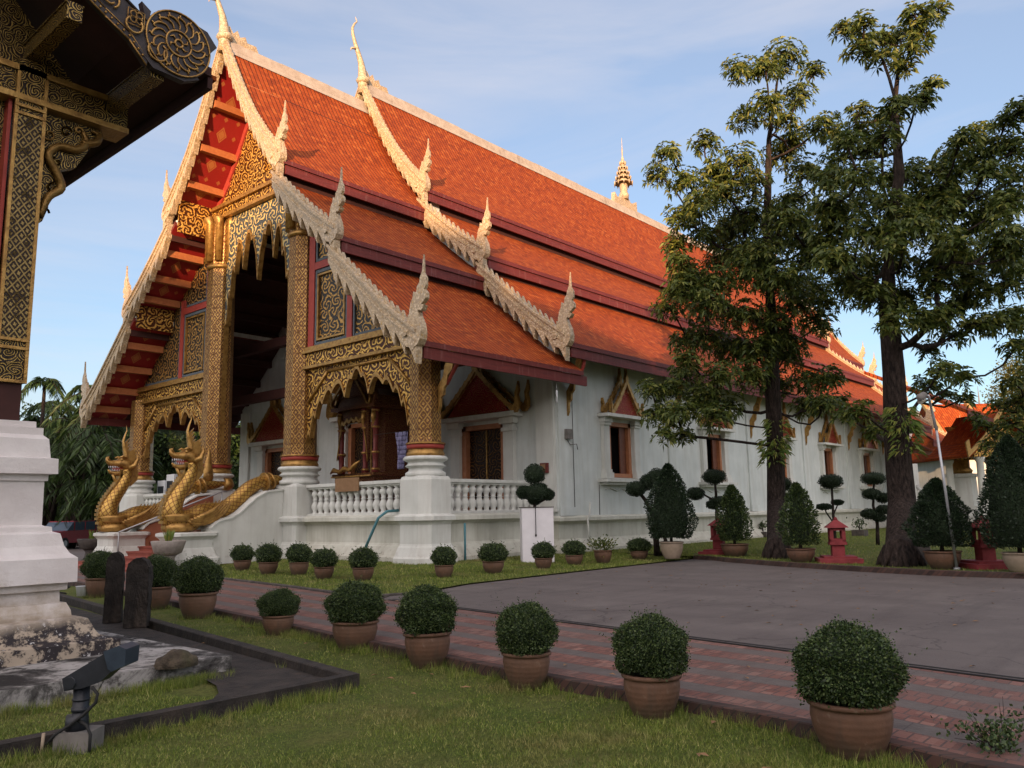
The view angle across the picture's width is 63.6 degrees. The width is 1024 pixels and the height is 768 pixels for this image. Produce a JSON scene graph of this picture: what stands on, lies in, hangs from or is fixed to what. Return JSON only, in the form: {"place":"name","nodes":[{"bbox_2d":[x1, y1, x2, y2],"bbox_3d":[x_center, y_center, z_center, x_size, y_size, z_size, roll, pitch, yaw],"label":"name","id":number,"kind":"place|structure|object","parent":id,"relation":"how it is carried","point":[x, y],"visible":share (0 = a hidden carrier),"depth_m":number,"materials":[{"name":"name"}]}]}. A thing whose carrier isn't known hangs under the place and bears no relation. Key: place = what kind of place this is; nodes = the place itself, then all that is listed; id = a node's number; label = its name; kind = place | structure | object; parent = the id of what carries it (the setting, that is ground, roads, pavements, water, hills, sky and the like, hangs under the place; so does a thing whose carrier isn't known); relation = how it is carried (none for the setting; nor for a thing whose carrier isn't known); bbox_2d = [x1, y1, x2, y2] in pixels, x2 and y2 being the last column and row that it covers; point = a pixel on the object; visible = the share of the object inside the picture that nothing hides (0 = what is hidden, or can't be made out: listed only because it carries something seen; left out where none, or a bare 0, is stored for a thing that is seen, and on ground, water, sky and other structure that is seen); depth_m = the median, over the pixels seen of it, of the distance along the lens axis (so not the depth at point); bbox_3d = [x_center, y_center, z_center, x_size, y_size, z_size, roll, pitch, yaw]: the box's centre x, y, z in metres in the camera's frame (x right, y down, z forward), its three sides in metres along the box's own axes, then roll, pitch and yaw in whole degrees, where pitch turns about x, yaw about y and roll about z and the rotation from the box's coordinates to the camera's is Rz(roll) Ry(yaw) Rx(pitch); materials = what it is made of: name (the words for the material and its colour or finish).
{"place":"outdoors","nodes":[
{"label":"outdoors","id":0,"kind":"place"},
{"bbox_2d":[69,606,321,698],"bbox_3d":[-6.518,3.760,12.643,1.891,0.005,13.114,7,-12,-43],"label":"dark apron","id":1,"kind":"object","parent":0,"point":[252,674],"visible":0.42,"depth_m":9.12,"materials":[{"name":"grey concrete"}]},
{"bbox_2d":[102,551,124,623],"bbox_3d":[-6.524,3.331,13.547,0.289,1.142,0.279,2,-9,-19],"label":"stone post","id":2,"kind":"object","parent":1,"relation":"on","point":[114,589],"visible":1,"depth_m":13.44,"materials":[{"name":"grey stone"}]},
{"bbox_2d":[123,557,152,628],"bbox_3d":[-5.839,3.253,12.906,0.360,1.073,0.298,1,-9,-11],"label":"stone post","id":3,"kind":"object","parent":1,"relation":"on","point":[138,592],"visible":1,"depth_m":12.78,"materials":[{"name":"grey stone"}]},
{"bbox_2d":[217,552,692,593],"bbox_3d":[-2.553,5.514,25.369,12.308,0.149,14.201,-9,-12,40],"label":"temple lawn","id":4,"kind":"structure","parent":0,"point":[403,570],"depth_m":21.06,"materials":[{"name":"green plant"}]},
{"bbox_2d":[229,542,254,570],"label":"potted bush","id":5,"kind":"object","parent":4,"relation":"on","point":[241,556],"visible":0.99,"depth_m":24.07,"materials":[{"name":"green plant"}]},
{"bbox_2d":[252,540,284,574],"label":"potted bush","id":6,"kind":"object","parent":4,"relation":"on","point":[268,556],"visible":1,"depth_m":22.30,"materials":[{"name":"green plant"}]},
{"bbox_2d":[284,540,312,575],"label":"potted bush","id":7,"kind":"object","parent":4,"relation":"on","point":[298,556],"visible":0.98,"depth_m":21.74,"materials":[{"name":"green plant"}]},
{"bbox_2d":[309,545,341,578],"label":"potted bush","id":8,"kind":"object","parent":4,"relation":"on","point":[324,561],"visible":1,"depth_m":20.31,"materials":[{"name":"green plant"}]},
{"bbox_2d":[347,542,380,580],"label":"potted bush","id":9,"kind":"object","parent":4,"relation":"on","point":[363,561],"visible":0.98,"depth_m":19.51,"materials":[{"name":"green plant"}]},
{"bbox_2d":[429,543,457,577],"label":"potted bush","id":10,"kind":"object","parent":4,"relation":"on","point":[443,559],"visible":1,"depth_m":19.93,"materials":[{"name":"green plant"}]},
{"bbox_2d":[476,540,510,573],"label":"potted bush","id":11,"kind":"object","parent":4,"relation":"on","point":[492,555],"visible":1,"depth_m":21.14,"materials":[{"name":"green plant"}]},
{"bbox_2d":[519,507,554,562],"bbox_3d":[0.756,4.558,25.038,1.000,1.660,0.606,0,-9,-7],"label":"display stand","id":12,"kind":"object","parent":4,"relation":"on","point":[536,524],"visible":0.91,"depth_m":24.84,"materials":[{"name":"white paint"}]},
{"bbox_2d":[516,463,555,506],"bbox_3d":[0.714,3.131,25.270,1.010,1.426,1.051,-9,-12,40],"label":"cloud pruned tree","id":13,"kind":"object","parent":12,"relation":"on","point":[538,492],"visible":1,"depth_m":25.07,"materials":[{"name":"green plant"}]},
{"bbox_2d":[530,540,557,568],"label":"potted bush","id":14,"kind":"object","parent":4,"relation":"on","point":[542,553],"visible":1,"depth_m":22.57,"materials":[{"name":"green plant"}]},
{"bbox_2d":[560,538,587,564],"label":"potted bush","id":15,"kind":"object","parent":4,"relation":"on","point":[574,551],"visible":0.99,"depth_m":23.89,"materials":[{"name":"green plant"}]},
{"bbox_2d":[586,533,618,563],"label":"potted bush","id":16,"kind":"object","parent":4,"relation":"on","point":[603,556],"visible":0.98,"depth_m":24.58,"materials":[{"name":"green plant"}]},
{"bbox_2d":[626,537,652,559],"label":"potted bush","id":17,"kind":"object","parent":4,"relation":"on","point":[637,548],"visible":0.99,"depth_m":26.02,"materials":[{"name":"green plant"}]},
{"bbox_2d":[624,468,666,555],"bbox_3d":[4.492,4.236,27.400,1.478,2.932,0.745,-1,-9,1],"label":"cloud pruned tree","id":18,"kind":"object","parent":4,"relation":"on","point":[643,484],"visible":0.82,"depth_m":27.34,"materials":[{"name":"green plant"}]},
{"bbox_2d":[643,463,699,558],"bbox_3d":[4.946,3.926,25.738,1.730,2.978,1.697,-9,-12,40],"label":"potted shrub","id":19,"kind":"object","parent":4,"relation":"on","point":[669,510],"visible":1,"depth_m":25.38,"materials":[{"name":"green plant"}]},
{"bbox_2d":[0,586,965,767],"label":"front lawn","id":20,"kind":"structure","parent":0,"point":[209,689],"depth_m":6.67,"materials":[{"name":"green plant"}]},
{"bbox_2d":[76,585,86,595],"bbox_3d":[-9.482,4.564,18.207,0.280,0.210,0.280,-9,-12,40],"label":"bucket","id":21,"kind":"object","parent":20,"relation":"on","point":[81,591],"visible":0.82,"depth_m":18.11,"materials":[{"name":"white plastic"}]},
{"bbox_2d":[39,641,139,754],"bbox_3d":[-3.169,2.356,6.211,0.580,0.766,0.272,-1,-9,0],"label":"spotlight","id":22,"kind":"object","parent":20,"relation":"on","point":[77,727],"visible":0.96,"depth_m":6.16,"materials":[{"name":"metal"}]},
{"bbox_2d":[79,546,121,597],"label":"potted bush","id":23,"kind":"object","parent":20,"relation":"on","point":[92,569],"visible":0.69,"depth_m":18.09,"materials":[{"name":"green plant"}]},
{"bbox_2d":[147,553,179,609],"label":"potted bush","id":24,"kind":"object","parent":20,"relation":"on","point":[162,585],"visible":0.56,"depth_m":15.56,"materials":[{"name":"green plant"}]},
{"bbox_2d":[161,553,226,618],"bbox_3d":[-5.423,3.451,14.219,1.000,1.161,0.920,-1,-9,-3],"label":"potted bush","id":25,"kind":"object","parent":20,"relation":"on","point":[197,585],"visible":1,"depth_m":13.96,"materials":[{"name":"green plant"}]},
{"bbox_2d":[253,584,302,635],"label":"potted bush","id":26,"kind":"object","parent":20,"relation":"on","point":[279,607],"visible":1,"depth_m":11.95,"materials":[{"name":"green plant"}]},
{"bbox_2d":[318,576,388,651],"bbox_3d":[-2.054,2.953,10.682,0.828,0.940,0.843,5,-11,-33],"label":"potted bush","id":27,"kind":"object","parent":20,"relation":"on","point":[355,610],"visible":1,"depth_m":10.46,"materials":[{"name":"green plant"}]},
{"bbox_2d":[392,580,458,668],"bbox_3d":[-0.946,2.708,9.407,0.824,0.992,0.850,4,-13,-27],"label":"potted bush","id":28,"kind":"object","parent":20,"relation":"on","point":[426,622],"visible":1,"depth_m":9.18,"materials":[{"name":"green plant"}]},
{"bbox_2d":[491,593,561,690],"bbox_3d":[0.133,2.542,8.185,0.680,0.906,0.714,2,-9,-20],"label":"potted bush","id":29,"kind":"object","parent":20,"relation":"on","point":[525,640],"visible":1,"depth_m":7.98,"materials":[{"name":"green plant"}]},
{"bbox_2d":[600,606,690,719],"bbox_3d":[1.163,2.320,6.919,0.695,0.922,0.692,1,-9,-14],"label":"potted bush","id":30,"kind":"object","parent":20,"relation":"on","point":[651,650],"visible":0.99,"depth_m":6.75,"materials":[{"name":"green plant"}]},
{"bbox_2d":[785,608,927,762],"bbox_3d":[2.358,2.080,5.743,0.876,0.992,0.837,-9,-12,40],"label":"potted bush","id":31,"kind":"object","parent":20,"relation":"on","point":[852,685],"visible":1,"depth_m":5.54,"materials":[{"name":"green plant"}]},
{"bbox_2d":[20,0,1023,420],"label":"sky","id":32,"kind":"structure","parent":0,"point":[556,85],"materials":[{"name":"blue"}]},
{"bbox_2d":[67,546,1023,681],"bbox_3d":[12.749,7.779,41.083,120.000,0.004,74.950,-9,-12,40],"label":"asphalt yard","id":33,"kind":"structure","parent":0,"point":[923,615],"depth_m":13.96,"materials":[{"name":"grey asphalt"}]},
{"bbox_2d":[21,376,65,427],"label":"palm","id":34,"kind":"object","parent":33,"relation":"on","point":[52,386],"visible":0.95,"depth_m":50.84,"materials":[{"name":"green plant"}]},
{"bbox_2d":[19,400,75,525],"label":"palm","id":35,"kind":"object","parent":33,"relation":"on","point":[48,514],"visible":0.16,"depth_m":54.88,"materials":[{"name":"green plant"}]},
{"bbox_2d":[19,399,90,520],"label":"background tree","id":36,"kind":"object","parent":33,"relation":"on","point":[60,503],"depth_m":60.20,"materials":[{"name":"green plant"}]},
{"bbox_2d":[46,520,98,548],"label":"parked car","id":37,"kind":"object","parent":33,"relation":"on","point":[73,531],"visible":0.43,"depth_m":46.64,"materials":[{"name":"red paint"}]},
{"bbox_2d":[41,385,129,547],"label":"palm","id":38,"kind":"object","parent":33,"relation":"on","point":[71,425],"visible":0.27,"depth_m":47.91,"materials":[{"name":"green plant"}]},
{"bbox_2d":[62,428,129,520],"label":"background tree","id":39,"kind":"object","parent":33,"relation":"on","point":[86,501],"depth_m":60.12,"materials":[{"name":"green plant"}]},
{"bbox_2d":[43,418,156,545],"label":"palm","id":40,"kind":"object","parent":33,"relation":"on","point":[60,450],"visible":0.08,"depth_m":50.94,"materials":[{"name":"green plant"}]},
{"bbox_2d":[48,425,165,527],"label":"palm","id":41,"kind":"object","parent":33,"relation":"on","point":[101,482],"visible":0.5,"depth_m":45.43,"materials":[{"name":"green plant"}]},
{"bbox_2d":[0,630,231,711],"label":"pavilion slab","id":42,"kind":"structure","parent":33,"relation":"on","point":[31,683],"depth_m":8.37,"materials":[{"name":"grey stone"}]},
{"bbox_2d":[0,0,216,667],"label":"pavilion","id":43,"kind":"structure","parent":42,"relation":"on","point":[87,86],"depth_m":10.11,"materials":[{"name":"gold concrete"}]},
{"bbox_2d":[153,649,197,669],"bbox_3d":[-3.494,2.844,8.585,0.323,0.181,0.428,-9,-12,40],"label":"rock","id":44,"kind":"object","parent":42,"relation":"on","point":[176,658],"visible":1,"depth_m":8.48,"materials":[{"name":"stone"}]},
{"bbox_2d":[89,429,199,515],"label":"background tree","id":45,"kind":"object","parent":33,"relation":"on","point":[167,446],"visible":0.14,"depth_m":55.00,"materials":[{"name":"green plant"}]},
{"bbox_2d":[0,593,359,760],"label":"pavilion kerb","id":46,"kind":"structure","parent":33,"relation":"on","point":[333,676],"depth_m":7.66,"materials":[{"name":"grey concrete"}]},
{"bbox_2d":[78,489,283,571],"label":"staircase","id":47,"kind":"structure","parent":33,"relation":"on","point":[253,519],"depth_m":28.25,"materials":[{"name":"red paint"}]},
{"bbox_2d":[94,425,233,531],"bbox_3d":[-13.052,3.680,31.514,1.220,3.984,5.330,-9,-12,40],"label":"naga statue","id":48,"kind":"object","parent":47,"relation":"on","point":[108,515],"visible":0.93,"depth_m":30.04,"materials":[{"name":"gold metal"}]},
{"bbox_2d":[157,417,281,532],"bbox_3d":[-9.593,3.116,28.287,1.220,3.984,4.964,-9,-12,40],"label":"naga statue","id":49,"kind":"object","parent":47,"relation":"on","point":[174,515],"visible":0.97,"depth_m":26.95,"materials":[{"name":"gold metal"}]},
{"bbox_2d":[154,420,240,493],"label":"background tree","id":50,"kind":"object","parent":33,"relation":"on","point":[235,473],"visible":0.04,"depth_m":57.37,"materials":[{"name":"green plant"}]},
{"bbox_2d":[189,422,240,471],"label":"background tree","id":51,"kind":"object","parent":33,"relation":"on","point":[235,440],"visible":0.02,"depth_m":60.13,"materials":[{"name":"green plant"}]},
{"bbox_2d":[224,577,405,600],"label":"lawn kerb","id":52,"kind":"structure","parent":33,"relation":"on","point":[307,588],"depth_m":18.56,"materials":[{"name":"stone"}]},
{"bbox_2d":[79,0,946,564],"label":"temple hall","id":53,"kind":"structure","parent":33,"relation":"on","point":[479,306],"depth_m":33.39,"materials":[{"name":"tile"}]},
{"bbox_2d":[157,480,165,493],"bbox_3d":[-15.900,5.346,38.118,0.740,1.750,0.750,-9,-12,40],"label":"cooling unit","id":54,"kind":"object","parent":53,"relation":"on","point":[161,486],"visible":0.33,"depth_m":37.89,"materials":[{"name":"white plastic"}]},
{"bbox_2d":[166,474,177,490],"bbox_3d":[-15.263,5.126,37.586,0.740,2.000,0.750,-9,-12,40],"label":"cooling unit","id":55,"kind":"object","parent":53,"relation":"on","point":[170,478],"visible":0.24,"depth_m":37.43,"materials":[{"name":"white plastic"}]},
{"bbox_2d":[246,399,283,490],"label":"doorway","id":56,"kind":"structure","parent":53,"relation":"in","point":[270,432],"depth_m":40.73,"materials":[{"name":"gold wood"}]},
{"bbox_2d":[335,477,362,491],"bbox_3d":[-5.434,3.362,27.540,1.250,0.450,0.210,-9,-12,40],"label":"signboard","id":57,"kind":"object","parent":53,"relation":"attached to","point":[346,484],"visible":1,"depth_m":27.44},
{"bbox_2d":[326,393,372,473],"bbox_3d":[-6.281,1.885,36.007,5.401,7.582,0.900,-9,-12,40],"label":"doorway","id":58,"kind":"structure","parent":53,"relation":"in","point":[353,437],"depth_m":36.68,"materials":[{"name":"brown wood"}]},
{"bbox_2d":[329,373,409,511],"bbox_3d":[-5.074,1.257,30.865,2.639,7.220,2.860,-9,-12,40],"label":"pulpit","id":59,"kind":"object","parent":53,"relation":"on","point":[382,409],"visible":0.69,"depth_m":29.83,"materials":[{"name":"red paint"}]},
{"bbox_2d":[441,367,530,510],"bbox_3d":[-1.103,1.796,31.438,4.788,6.170,0.900,-9,-12,40],"label":"doorway","id":60,"kind":"structure","parent":53,"relation":"in","point":[486,451],"depth_m":31.37,"materials":[{"name":"brown wood"}]},
{"bbox_2d":[597,368,646,491],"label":"window","id":61,"kind":"structure","parent":53,"relation":"in","point":[623,408],"depth_m":32.17,"materials":[{"name":"white paint"}]},
{"bbox_2d":[696,394,737,492],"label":"window","id":62,"kind":"structure","parent":53,"relation":"in","point":[719,460],"depth_m":38.08,"materials":[{"name":"white paint"}]},
{"bbox_2d":[782,402,797,492],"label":"window","id":63,"kind":"structure","parent":53,"relation":"in","point":[788,469],"depth_m":43.70,"materials":[{"name":"white paint"}]},
{"bbox_2d":[817,412,845,493],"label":"window","id":64,"kind":"structure","parent":53,"relation":"in","point":[828,457],"depth_m":48.44,"materials":[{"name":"white paint"}]},
{"bbox_2d":[857,420,881,490],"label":"window","id":65,"kind":"structure","parent":53,"relation":"in","point":[866,460],"depth_m":53.28,"materials":[{"name":"white paint"}]},
{"bbox_2d":[68,581,1023,767],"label":"path kerb","id":66,"kind":"structure","parent":33,"relation":"on","point":[936,758],"depth_m":6.81,"materials":[{"name":"brick"}]},
{"bbox_2d":[135,566,994,767],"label":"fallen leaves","id":67,"kind":"object","parent":33,"relation":"on","point":[703,753],"visible":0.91,"depth_m":11.14,"materials":[{"name":"brown plant"}]},
{"bbox_2d":[389,599,1023,680],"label":"drain channel","id":68,"kind":"object","parent":33,"relation":"on","point":[786,648],"visible":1,"depth_m":9.51,"materials":[{"name":"grey concrete"}]},
{"bbox_2d":[693,553,1023,578],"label":"island kerb","id":69,"kind":"structure","parent":33,"relation":"on","point":[979,574],"depth_m":19.99,"materials":[{"name":"concrete"}]},
{"bbox_2d":[864,371,993,515],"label":"building","id":70,"kind":"structure","parent":33,"relation":"on","point":[965,482],"depth_m":51.56,"materials":[{"name":"tile"}]},
{"bbox_2d":[77,560,1023,765],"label":"brick path","id":71,"kind":"structure","parent":0,"point":[718,672],"depth_m":7.98,"materials":[{"name":"red brick"}]},
{"bbox_2d":[77,531,96,560],"bbox_3d":[-15.880,6.105,31.169,1.020,1.275,1.020,-9,-12,40],"label":"bowl planter","id":72,"kind":"object","parent":71,"relation":"on","point":[88,545],"visible":0.59,"depth_m":30.82,"materials":[{"name":"stone"}]},
{"bbox_2d":[151,528,185,560],"bbox_3d":[-10.513,5.064,25.224,1.020,1.317,1.020,-9,-12,40],"label":"bowl planter","id":73,"kind":"object","parent":71,"relation":"on","point":[170,546],"visible":0.76,"depth_m":24.93,"materials":[{"name":"grey stone"}]},
{"bbox_2d":[930,696,1023,757],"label":"creeper","id":74,"kind":"object","parent":71,"relation":"on","point":[992,740],"visible":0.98,"depth_m":5.44,"materials":[{"name":"green plant"}]},
{"bbox_2d":[219,527,1023,593],"bbox_3d":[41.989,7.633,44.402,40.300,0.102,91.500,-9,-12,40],"label":"tree lawn","id":75,"kind":"structure","parent":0,"point":[871,560],"depth_m":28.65,"materials":[{"name":"green plant"}]},
{"bbox_2d":[686,467,726,531],"bbox_3d":[7.238,4.515,29.848,1.885,2.995,1.095,-2,-9,8],"label":"cloud pruned tree","id":76,"kind":"object","parent":75,"relation":"on","point":[715,477],"visible":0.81,"depth_m":29.68,"materials":[{"name":"green plant"}]},
{"bbox_2d":[698,518,724,554],"bbox_3d":[6.812,4.997,27.220,1.100,1.250,1.100,-6,-10,29],"label":"garden lantern","id":77,"kind":"object","parent":75,"relation":"on","point":[717,548],"visible":0.47,"depth_m":27.04,"materials":[{"name":"red stone"}]},
{"bbox_2d":[713,484,753,556],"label":"potted shrub","id":78,"kind":"object","parent":75,"relation":"on","point":[732,518],"visible":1,"depth_m":25.85,"materials":[{"name":"green plant"}]},
{"bbox_2d":[633,36,853,558],"bbox_3d":[7.546,-2.874,26.945,7.383,16.853,5.713,-2,-9,7],"label":"tree","id":79,"kind":"object","parent":75,"relation":"on","point":[782,226],"visible":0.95,"depth_m":26.63,"materials":[{"name":"green plant"}]},
{"bbox_2d":[758,519,766,536],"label":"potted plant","id":80,"kind":"object","parent":75,"relation":"on","point":[762,524],"visible":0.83,"depth_m":40.35,"materials":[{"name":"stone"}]},
{"bbox_2d":[785,477,791,499],"bbox_3d":[9.923,4.691,30.137,0.802,2.647,0.671,-9,-12,40],"label":"cloud pruned tree","id":81,"kind":"object","parent":75,"relation":"on","point":[788,483],"visible":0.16,"depth_m":30.05,"materials":[{"name":"green plant"}]},
{"bbox_2d":[774,481,821,562],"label":"potted shrub","id":82,"kind":"object","parent":75,"relation":"on","point":[799,531],"visible":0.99,"depth_m":22.68,"materials":[{"name":"green plant"}]},
{"bbox_2d":[816,474,844,537],"bbox_3d":[11.489,4.556,29.644,0.985,2.702,0.977,-9,-12,40],"label":"cloud pruned tree","id":83,"kind":"object","parent":75,"relation":"on","point":[831,481],"visible":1,"depth_m":29.53,"materials":[{"name":"green plant"}]},
{"bbox_2d":[814,517,863,563],"bbox_3d":[8.885,4.248,22.561,1.100,1.225,1.100,-3,-9,12],"label":"garden lantern","id":84,"kind":"object","parent":75,"relation":"on","point":[838,555],"visible":1,"depth_m":22.35,"materials":[{"name":"red stone"}]},
{"bbox_2d":[846,517,867,535],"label":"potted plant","id":85,"kind":"object","parent":75,"relation":"on","point":[859,532],"visible":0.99,"depth_m":40.47,"materials":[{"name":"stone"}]},
{"bbox_2d":[859,471,887,544],"bbox_3d":[14.017,4.765,31.759,1.140,2.859,1.124,-9,-12,40],"label":"cloud pruned tree","id":86,"kind":"object","parent":75,"relation":"on","point":[877,515],"visible":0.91,"depth_m":31.61,"materials":[{"name":"green plant"}]},
{"bbox_2d":[802,0,1023,566],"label":"tree","id":87,"kind":"object","parent":75,"relation":"on","point":[932,212],"visible":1,"depth_m":22.12,"materials":[{"name":"green plant"}]},
{"bbox_2d":[915,535,930,564],"bbox_3d":[10.441,4.189,20.984,0.440,0.820,0.100,0,-21,-9],"label":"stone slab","id":88,"kind":"object","parent":75,"relation":"on","point":[921,549],"depth_m":20.92,"materials":[{"name":"grey stone"}]},
{"bbox_2d":[900,477,974,568],"bbox_3d":[10.171,3.305,19.760,1.613,2.182,1.570,-9,-12,40],"label":"potted shrub","id":89,"kind":"object","parent":75,"relation":"on","point":[929,510],"visible":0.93,"depth_m":19.39,"materials":[{"name":"green plant"}]},
{"bbox_2d":[916,392,960,569],"bbox_3d":[9.811,2.242,19.006,0.189,4.077,1.547,-9,-12,43],"label":"street lamp","id":90,"kind":"object","parent":75,"relation":"on","point":[921,397],"visible":0.98,"depth_m":19.15,"materials":[{"name":"metal"}]},
{"bbox_2d":[911,401,1023,505],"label":"hall","id":91,"kind":"structure","parent":75,"relation":"on","point":[944,417],"depth_m":75.97,"materials":[{"name":"tile"}]},
{"bbox_2d":[925,409,1019,521],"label":"open pavilion","id":92,"kind":"structure","parent":75,"relation":"on","point":[958,442],"depth_m":50.44,"materials":[{"name":"orange tile"}]},
{"bbox_2d":[958,516,1007,569],"bbox_3d":[11.252,3.744,19.674,1.100,1.250,1.100,-1,-9,-2],"label":"garden lantern","id":93,"kind":"object","parent":75,"relation":"on","point":[985,558],"visible":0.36,"depth_m":19.47,"materials":[{"name":"red stone"}]},
{"bbox_2d":[961,326,1023,459],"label":"tree","id":94,"kind":"object","parent":75,"relation":"on","point":[1011,383],"visible":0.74,"depth_m":24.11,"materials":[{"name":"green plant"}]},
{"bbox_2d":[971,433,1023,571],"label":"potted shrub","id":95,"kind":"object","parent":75,"relation":"on","point":[1004,495],"visible":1,"depth_m":18.36,"materials":[{"name":"green plant"}]},
{"bbox_2d":[980,354,1023,450],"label":"yellow tree","id":96,"kind":"object","parent":75,"relation":"on","point":[1007,373],"visible":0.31,"depth_m":44.95,"materials":[{"name":"green plant"}]},
{"bbox_2d":[909,411,919,519],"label":"grey building","id":97,"kind":"structure","parent":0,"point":[915,472],"depth_m":91.76,"materials":[{"name":"grey paint"}]},
{"bbox_3d":[-3.670,1.602,27.843,3.000,0.016,0.016,-9,-12,40],"label":"cloth line","id":98,"kind":"object","parent":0,"visible":0},
{"bbox_2d":[395,431,407,468],"bbox_3d":[-3.729,2.241,27.812,0.606,1.254,0.128,-9,-12,40],"label":"hanging cloth","id":99,"kind":"object","parent":98,"relation":"hanging from","point":[401,439],"visible":0.98,"depth_m":27.78,"materials":[{"name":"purple fabric"}]}
]}

